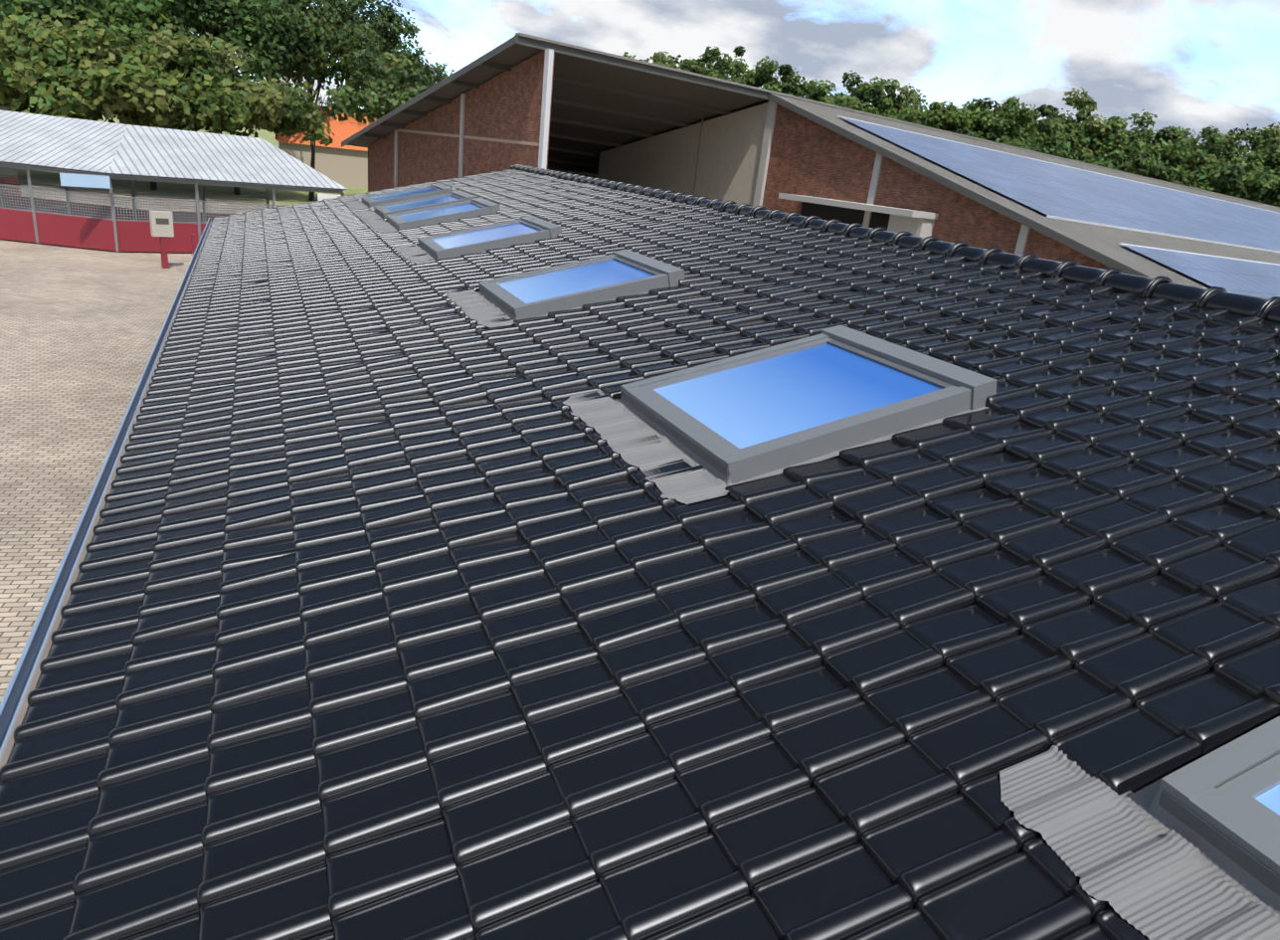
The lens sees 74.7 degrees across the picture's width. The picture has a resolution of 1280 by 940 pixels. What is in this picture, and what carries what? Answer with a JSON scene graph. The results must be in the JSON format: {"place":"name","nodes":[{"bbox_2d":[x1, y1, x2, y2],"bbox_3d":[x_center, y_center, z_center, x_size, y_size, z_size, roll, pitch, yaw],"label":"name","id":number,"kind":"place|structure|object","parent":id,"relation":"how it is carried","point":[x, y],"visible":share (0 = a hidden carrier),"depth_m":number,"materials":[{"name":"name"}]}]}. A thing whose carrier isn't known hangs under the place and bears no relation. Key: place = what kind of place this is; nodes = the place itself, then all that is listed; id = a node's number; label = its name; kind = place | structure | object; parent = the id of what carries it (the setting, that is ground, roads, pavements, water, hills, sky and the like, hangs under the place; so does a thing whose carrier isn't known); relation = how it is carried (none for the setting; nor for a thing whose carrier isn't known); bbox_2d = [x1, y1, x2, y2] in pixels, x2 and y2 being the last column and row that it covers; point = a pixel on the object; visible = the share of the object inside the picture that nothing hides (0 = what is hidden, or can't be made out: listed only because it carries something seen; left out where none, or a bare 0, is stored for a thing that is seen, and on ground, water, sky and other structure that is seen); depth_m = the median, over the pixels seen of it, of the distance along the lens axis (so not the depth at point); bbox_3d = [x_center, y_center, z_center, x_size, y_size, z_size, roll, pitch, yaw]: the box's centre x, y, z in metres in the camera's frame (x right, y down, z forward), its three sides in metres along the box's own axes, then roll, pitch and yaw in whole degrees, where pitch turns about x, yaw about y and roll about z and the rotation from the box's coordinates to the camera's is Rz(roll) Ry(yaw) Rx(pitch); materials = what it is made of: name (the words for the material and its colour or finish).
{"place":"outdoors","nodes":[
{"label":"outdoors","id":0,"kind":"place"},
{"bbox_2d":[0,108,367,703],"bbox_3d":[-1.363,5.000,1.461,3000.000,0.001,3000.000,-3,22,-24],"label":"ground","id":1,"kind":"structure","parent":0,"point":[81,329],"depth_m":17.66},
{"bbox_2d":[0,6,99,118],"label":"tree","id":2,"kind":"object","parent":1,"relation":"on","point":[6,45],"depth_m":51.99,"materials":[{"name":"green plant"}]},
{"bbox_2d":[0,0,199,60],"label":"tree","id":3,"kind":"object","parent":1,"relation":"on","point":[84,10],"depth_m":60.24,"materials":[{"name":"green plant"}]},
{"bbox_2d":[0,28,220,187],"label":"tree","id":4,"kind":"object","parent":1,"relation":"on","point":[63,91],"depth_m":47.49,"materials":[{"name":"green plant"}]},
{"bbox_2d":[0,11,293,190],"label":"tree","id":5,"kind":"object","parent":1,"relation":"on","point":[166,52],"depth_m":51.22,"materials":[{"name":"green plant"}]},
{"bbox_2d":[0,107,348,252],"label":"frame","id":6,"kind":"object","parent":1,"relation":"on","point":[132,178],"visible":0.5,"depth_m":31.96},
{"bbox_2d":[0,184,112,218],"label":"mesh fence","id":7,"kind":"object","parent":6,"relation":"on","point":[61,200],"depth_m":30.99,"materials":[{"name":"grey"}]},
{"bbox_2d":[0,109,127,173],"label":"metal roof","id":8,"kind":"structure","parent":6,"relation":"on","point":[57,141],"depth_m":32.23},
{"bbox_2d":[0,174,132,207],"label":"mesh fence","id":9,"kind":"object","parent":6,"relation":"on","point":[27,194],"depth_m":35.08,"materials":[{"name":"grey"}]},
{"bbox_2d":[59,173,110,188],"bbox_3d":[-19.826,-10.337,29.960,1.500,0.440,0.040,-11,27,-40],"label":"sign","id":10,"kind":"object","parent":6,"relation":"attached to","point":[84,180],"visible":1,"depth_m":29.93,"materials":[{"name":"blue"}]},
{"bbox_2d":[0,177,233,252],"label":"walker kick boards","id":11,"kind":"object","parent":6,"relation":"attached to","point":[73,231],"visible":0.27,"depth_m":31.50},
{"bbox_2d":[113,197,279,222],"bbox_3d":[-16.303,-10.348,33.920,8.301,0.800,2.677,-3,22,-24],"label":"mesh fence","id":12,"kind":"object","parent":6,"relation":"on","point":[175,211],"depth_m":32.54,"materials":[{"name":"grey"}]},
{"bbox_2d":[135,188,266,213],"bbox_3d":[-19.251,-11.820,36.999,5.176,0.800,1.669,-3,22,-24],"label":"mesh fence","id":13,"kind":"object","parent":6,"relation":"on","point":[200,197],"depth_m":36.77,"materials":[{"name":"grey"}]},
{"bbox_2d":[107,124,347,188],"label":"metal roof","id":14,"kind":"structure","parent":6,"relation":"on","point":[156,151],"depth_m":34.42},
{"bbox_2d":[159,233,196,268],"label":"support posts","id":15,"kind":"object","parent":1,"relation":"on","point":[163,252],"visible":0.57,"depth_m":29.54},
{"bbox_2d":[149,210,174,236],"bbox_3d":[-16.663,-8.568,29.183,0.660,0.840,0.260,-11,27,-40],"label":"control box","id":16,"kind":"object","parent":15,"relation":"on","point":[157,230],"visible":0.93,"depth_m":29.08,"materials":[{"name":"beige"}]},
{"bbox_2d":[155,217,169,224],"bbox_3d":[-16.564,-8.617,29.056,0.400,0.200,0.010,-11,27,-40],"label":"cabinet window","id":17,"kind":"structure","parent":16,"relation":"in","point":[159,221],"depth_m":29.06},
{"bbox_2d":[73,0,329,133],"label":"tree","id":18,"kind":"object","parent":1,"relation":"on","point":[257,32],"depth_m":70.14,"materials":[{"name":"green plant"}]},
{"bbox_2d":[124,52,334,194],"bbox_3d":[-29.341,-24.339,59.148,14.062,9.263,13.484,-3,22,-24],"label":"tree","id":19,"kind":"object","parent":1,"relation":"on","point":[297,119],"depth_m":56.74,"materials":[{"name":"green plant"}]},
{"bbox_2d":[181,0,398,92],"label":"tree","id":20,"kind":"object","parent":1,"relation":"on","point":[324,32],"depth_m":79.88,"materials":[{"name":"green plant"}]},
{"bbox_2d":[279,76,335,200],"bbox_3d":[-24.190,-24.035,61.339,3.766,8.299,4.536,-3,22,-24],"label":"tree","id":21,"kind":"object","parent":1,"relation":"on","point":[311,194],"depth_m":61.18,"materials":[{"name":"green plant"}]},
{"bbox_2d":[278,141,367,188],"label":"distant house walls","id":22,"kind":"structure","parent":1,"relation":"on","point":[343,167],"depth_m":80.96,"materials":[{"name":"beige paint"}]},
{"bbox_2d":[275,105,376,151],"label":"tiled roof","id":23,"kind":"structure","parent":22,"relation":"on","point":[342,130],"depth_m":81.10,"materials":[{"name":"orange tile"}]},
{"bbox_2d":[252,0,415,104],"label":"tree","id":24,"kind":"object","parent":1,"relation":"on","point":[369,13],"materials":[{"name":"green plant"}]},
{"bbox_2d":[249,0,434,90],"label":"tree","id":25,"kind":"object","parent":1,"relation":"on","point":[413,30],"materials":[{"name":"green plant"}]},
{"bbox_2d":[321,46,434,123],"bbox_3d":[-18.941,-26.117,64.663,11.043,11.055,11.195,-3,22,-24],"label":"tree","id":26,"kind":"object","parent":1,"relation":"on","point":[381,96],"depth_m":61.07,"materials":[{"name":"green plant"}]},
{"bbox_2d":[337,33,454,107],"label":"tree","id":27,"kind":"object","parent":1,"relation":"on","point":[438,72],"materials":[{"name":"green plant"}]},
{"bbox_2d":[621,51,670,63],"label":"tree","id":28,"kind":"object","parent":1,"relation":"on","point":[634,57],"depth_m":134.30,"materials":[{"name":"green plant"}]},
{"bbox_2d":[647,51,684,69],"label":"tree","id":29,"kind":"object","parent":1,"relation":"on","point":[663,59],"depth_m":131.78,"materials":[{"name":"green plant"}]},
{"bbox_2d":[679,45,746,84],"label":"tree","id":30,"kind":"object","parent":1,"relation":"on","point":[718,68],"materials":[{"name":"green plant"}]},
{"bbox_2d":[723,45,790,88],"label":"tree","id":31,"kind":"object","parent":1,"relation":"on","point":[737,70],"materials":[{"name":"green plant"}]},
{"bbox_2d":[761,82,781,92],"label":"tree","id":32,"kind":"object","parent":1,"relation":"on","point":[769,88],"depth_m":126.45,"materials":[{"name":"green plant"}]},
{"bbox_2d":[747,55,841,106],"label":"tree","id":33,"kind":"object","parent":1,"relation":"on","point":[786,72],"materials":[{"name":"green plant"}]},
{"bbox_2d":[799,79,875,111],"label":"tree","id":34,"kind":"object","parent":1,"relation":"on","point":[848,101],"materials":[{"name":"green plant"}]},
{"bbox_2d":[832,70,904,116],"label":"tree","id":35,"kind":"object","parent":1,"relation":"on","point":[873,91],"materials":[{"name":"green plant"}]},
{"bbox_2d":[860,107,907,121],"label":"tree","id":36,"kind":"object","parent":1,"relation":"on","point":[872,110],"visible":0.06,"depth_m":122.17,"materials":[{"name":"green plant"}]},
{"bbox_2d":[878,78,931,126],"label":"tree","id":37,"kind":"object","parent":1,"relation":"on","point":[895,86],"visible":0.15,"depth_m":143.91,"materials":[{"name":"green plant"}]},
{"bbox_2d":[909,119,922,125],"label":"tree","id":38,"kind":"object","parent":1,"relation":"on","point":[918,121],"depth_m":117.78,"materials":[{"name":"green plant"}]},
{"bbox_2d":[898,95,991,137],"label":"tree","id":39,"kind":"object","parent":1,"relation":"on","point":[938,110],"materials":[{"name":"green plant"}]},
{"bbox_2d":[955,126,1013,143],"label":"tree","id":40,"kind":"object","parent":1,"relation":"on","point":[999,140],"visible":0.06,"depth_m":118.42,"materials":[{"name":"green plant"}]},
{"bbox_2d":[940,95,1029,141],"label":"tree","id":41,"kind":"object","parent":1,"relation":"on","point":[1000,122],"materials":[{"name":"green plant"}]},
{"bbox_2d":[992,101,1059,148],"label":"tree","id":42,"kind":"object","parent":1,"relation":"on","point":[1044,109],"visible":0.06,"depth_m":131.85,"materials":[{"name":"green plant"}]},
{"bbox_2d":[1002,137,1082,161],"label":"tree","id":43,"kind":"object","parent":1,"relation":"on","point":[1063,150],"visible":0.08,"depth_m":111.77,"materials":[{"name":"green plant"}]},
{"bbox_2d":[1011,87,1108,161],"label":"tree","id":44,"kind":"object","parent":1,"relation":"on","point":[1049,130],"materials":[{"name":"green plant"}]},
{"bbox_2d":[1064,117,1148,168],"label":"tree","id":45,"kind":"object","parent":1,"relation":"on","point":[1114,133],"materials":[{"name":"green plant"}]},
{"bbox_2d":[1081,154,1132,173],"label":"tree","id":46,"kind":"object","parent":1,"relation":"on","point":[1094,160],"visible":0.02,"depth_m":116.88,"materials":[{"name":"green plant"}]},
{"bbox_2d":[1084,109,1205,174],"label":"tree","id":47,"kind":"object","parent":1,"relation":"on","point":[1163,143],"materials":[{"name":"green plant"}]},
{"bbox_2d":[1109,148,1188,181],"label":"tree","id":48,"kind":"object","parent":1,"relation":"on","point":[1146,166],"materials":[{"name":"green plant"}]},
{"bbox_2d":[1147,127,1230,176],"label":"tree","id":49,"kind":"object","parent":1,"relation":"on","point":[1212,140],"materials":[{"name":"green plant"}]},
{"bbox_2d":[1154,162,1261,201],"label":"tree","id":50,"kind":"object","parent":1,"relation":"on","point":[1176,171],"visible":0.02,"depth_m":107.58,"materials":[{"name":"green plant"}]},
{"bbox_2d":[1184,123,1267,166],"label":"tree","id":51,"kind":"object","parent":1,"relation":"on","point":[1232,137],"visible":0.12,"depth_m":133.05,"materials":[{"name":"green plant"}]},
{"bbox_2d":[1179,160,1279,206],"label":"tree","id":52,"kind":"object","parent":1,"relation":"on","point":[1228,179],"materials":[{"name":"green plant"}]},
{"bbox_2d":[1199,122,1279,169],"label":"tree","id":53,"kind":"object","parent":1,"relation":"on","point":[1271,134],"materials":[{"name":"green plant"}]},
{"bbox_2d":[1237,138,1279,179],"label":"tree","id":54,"kind":"object","parent":1,"relation":"on","point":[1264,161],"visible":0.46,"depth_m":117.75,"materials":[{"name":"green plant"}]},
{"bbox_2d":[1257,175,1279,204],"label":"tree","id":55,"kind":"object","parent":1,"relation":"on","point":[1262,198],"depth_m":106.78,"materials":[{"name":"green plant"}]},
{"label":"stable walls","id":56,"kind":"object","parent":1,"relation":"on","visible":0},
{"bbox_2d":[195,260,1279,939],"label":"roof deck","id":57,"kind":"structure","parent":56,"relation":"on","point":[1135,790],"depth_m":2.42,"materials":[{"name":"black"}]},
{"bbox_2d":[5,345,166,763],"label":"brackets","id":58,"kind":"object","parent":57,"relation":"attached to","point":[58,629],"depth_m":3.61,"materials":[{"name":"grey metal"}]},
{"bbox_2d":[0,217,211,767],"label":"gutter","id":59,"kind":"object","parent":57,"relation":"attached to","point":[14,704],"visible":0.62,"depth_m":4.32,"materials":[{"name":"metal"}]},
{"bbox_2d":[0,169,1279,939],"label":"roof tiles","id":60,"kind":"object","parent":57,"relation":"on","point":[605,692],"visible":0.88,"depth_m":3.24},
{"bbox_2d":[344,199,1279,939],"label":"skylight aprons","id":61,"kind":"object","parent":60,"relation":"on","point":[1138,868],"visible":0.96,"depth_m":2.16,"materials":[{"name":"grey metal"}]},
{"bbox_2d":[361,182,1279,875],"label":"skylight frames","id":62,"kind":"structure","parent":60,"relation":"on","point":[1222,788],"depth_m":4.55,"materials":[{"name":"grey metal"}]},
{"bbox_2d":[483,251,1279,917],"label":"skylight flashing","id":63,"kind":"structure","parent":60,"relation":"on","point":[1148,795],"depth_m":4.23,"materials":[{"name":"grey metal"}]},
{"bbox_2d":[509,164,1279,323],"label":"ridge tiles","id":64,"kind":"object","parent":60,"relation":"on","point":[1168,288],"visible":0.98,"depth_m":7.22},
{"bbox_2d":[317,192,341,200],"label":"white garden wall","id":65,"kind":"structure","parent":0,"point":[320,196],"depth_m":46.57,"materials":[{"name":"white paint"}]},
{"bbox_2d":[538,48,553,169],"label":"column","id":66,"kind":"structure","parent":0,"point":[545,105],"depth_m":32.01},
{"bbox_2d":[513,34,768,100],"bbox_3d":[0.627,-16.349,34.338,12.708,0.601,0.098,-7,24,-33],"label":"roof edge","id":67,"kind":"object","parent":66,"relation":"on","point":[589,56],"depth_m":33.75,"materials":[{"name":"grey metal"}]},
{"bbox_2d":[597,102,768,206],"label":"interior wall","id":68,"kind":"structure","parent":0,"point":[730,149],"depth_m":42.60,"materials":[{"name":"beige paint"}]},
{"bbox_2d":[692,118,703,194],"bbox_3d":[2.750,-14.178,43.524,0.054,7.903,0.086,-3,22,-24],"label":"barn panel joint","id":69,"kind":"object","parent":68,"relation":"attached to","point":[697,155],"depth_m":42.82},
{"bbox_2d":[190,0,1279,156],"label":"sky","id":70,"kind":"structure","parent":0,"point":[1195,65],"materials":[{"name":"blue"}]},
{"bbox_2d":[367,50,1109,269],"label":"barn brick walls","id":71,"kind":"structure","parent":0,"point":[809,157],"depth_m":35.59,"materials":[{"name":"brown brick"}]},
{"bbox_2d":[366,125,539,146],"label":"concrete beam","id":72,"kind":"structure","parent":71,"relation":"attached to","point":[480,138],"depth_m":37.64,"materials":[{"name":"grey concrete"}]},
{"bbox_2d":[393,93,1030,255],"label":"concrete columns","id":73,"kind":"structure","parent":71,"relation":"attached to","point":[764,164],"depth_m":38.35,"materials":[{"name":"grey concrete"}]},
{"bbox_2d":[800,201,890,229],"bbox_3d":[8.506,-8.914,35.907,0.040,4.537,5.468,-7,24,-33],"label":"barn door opening","id":74,"kind":"object","parent":71,"relation":"in","point":[840,214],"depth_m":35.39,"materials":[{"name":"black"}]},
{"bbox_2d":[778,192,938,237],"bbox_3d":[8.401,-8.625,34.779,1.500,4.747,7.268,-7,24,-33],"label":"canopy","id":75,"kind":"object","parent":71,"relation":"attached to","point":[917,223],"visible":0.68,"depth_m":32.12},
{"bbox_2d":[769,92,1279,297],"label":"barn roof","id":76,"kind":"structure","parent":71,"relation":"on","point":[1106,241],"depth_m":33.68,"materials":[{"name":"grey metal"}]},
{"bbox_2d":[345,44,769,176],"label":"roof","id":77,"kind":"structure","parent":76,"relation":"attached to","point":[597,108],"depth_m":39.91,"materials":[{"name":"grey metal"}]},
{"bbox_2d":[341,36,1150,277],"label":"barn barge boards","id":78,"kind":"object","parent":76,"relation":"attached to","point":[1024,221],"visible":0.65,"depth_m":31.97,"materials":[{"name":"grey metal"}]},
{"bbox_2d":[515,32,1279,208],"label":"roof ridge","id":79,"kind":"structure","parent":76,"relation":"on","point":[688,73],"depth_m":39.60,"materials":[{"name":"grey metal"}]},
{"bbox_2d":[836,115,1279,265],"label":"solar rails","id":80,"kind":"object","parent":76,"relation":"on","point":[1116,227],"visible":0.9,"depth_m":35.37,"materials":[{"name":"silver metal"}]},
{"bbox_2d":[839,116,1279,298],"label":"solar panels","id":81,"kind":"object","parent":80,"relation":"on","point":[1091,185],"visible":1,"depth_m":37.51,"materials":[{"name":"blue glass"}]}
]}

